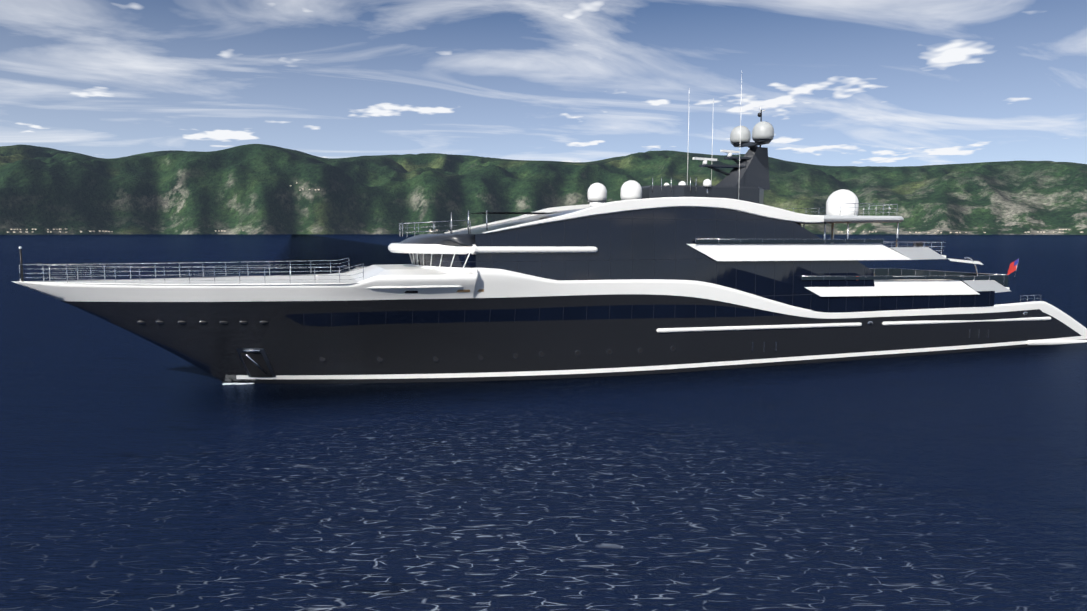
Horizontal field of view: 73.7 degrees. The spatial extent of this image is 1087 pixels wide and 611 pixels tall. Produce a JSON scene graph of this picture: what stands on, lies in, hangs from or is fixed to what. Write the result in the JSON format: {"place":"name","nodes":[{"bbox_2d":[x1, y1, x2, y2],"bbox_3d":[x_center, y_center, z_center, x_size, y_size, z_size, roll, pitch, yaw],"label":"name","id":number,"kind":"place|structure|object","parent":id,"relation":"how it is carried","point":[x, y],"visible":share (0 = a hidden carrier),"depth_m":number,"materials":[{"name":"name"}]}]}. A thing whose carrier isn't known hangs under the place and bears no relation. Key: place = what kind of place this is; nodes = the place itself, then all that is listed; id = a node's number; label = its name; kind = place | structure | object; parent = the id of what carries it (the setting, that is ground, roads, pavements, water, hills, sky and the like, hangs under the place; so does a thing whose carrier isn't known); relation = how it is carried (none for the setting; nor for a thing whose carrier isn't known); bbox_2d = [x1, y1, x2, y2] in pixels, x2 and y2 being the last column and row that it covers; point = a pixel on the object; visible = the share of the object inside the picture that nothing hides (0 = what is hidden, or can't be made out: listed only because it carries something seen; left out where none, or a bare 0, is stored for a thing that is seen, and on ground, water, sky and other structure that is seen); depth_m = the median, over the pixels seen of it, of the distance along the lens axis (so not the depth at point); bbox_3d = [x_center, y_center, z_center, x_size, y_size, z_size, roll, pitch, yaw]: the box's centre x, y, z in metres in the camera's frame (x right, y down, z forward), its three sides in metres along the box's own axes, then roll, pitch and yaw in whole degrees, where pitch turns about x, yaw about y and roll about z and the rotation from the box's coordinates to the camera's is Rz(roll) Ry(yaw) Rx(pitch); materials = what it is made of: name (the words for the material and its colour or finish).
{"place":"outdoors","nodes":[
{"label":"outdoors","id":0,"kind":"place"},
{"bbox_2d":[0,234,1086,610],"bbox_3d":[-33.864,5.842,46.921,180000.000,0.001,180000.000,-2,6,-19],"label":"sea","id":1,"kind":"structure","parent":0,"point":[138,474],"depth_m":31.64,"materials":[{"name":"liquid"}]},
{"bbox_2d":[11,82,1086,384],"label":"yacht","id":2,"kind":"object","parent":1,"relation":"on","point":[729,272],"visible":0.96,"depth_m":52.60,"materials":[{"name":"black metal"}]},
{"bbox_2d":[0,144,1086,234],"bbox_3d":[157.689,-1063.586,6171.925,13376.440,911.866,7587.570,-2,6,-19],"label":"mountain terrain","id":3,"kind":"structure","parent":0,"point":[248,189],"depth_m":5114.05,"materials":[{"name":"green plant"}]},
{"bbox_2d":[10,182,1082,232],"bbox_3d":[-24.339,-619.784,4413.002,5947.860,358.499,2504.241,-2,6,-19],"label":"coast villages","id":4,"kind":"object","parent":3,"relation":"on","point":[430,229],"visible":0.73,"depth_m":4414.41,"materials":[{"name":"beige"}]},
{"bbox_2d":[0,0,1086,166],"label":"sky","id":5,"kind":"structure","parent":0,"point":[860,83],"materials":[{"name":"blue"}]}
]}

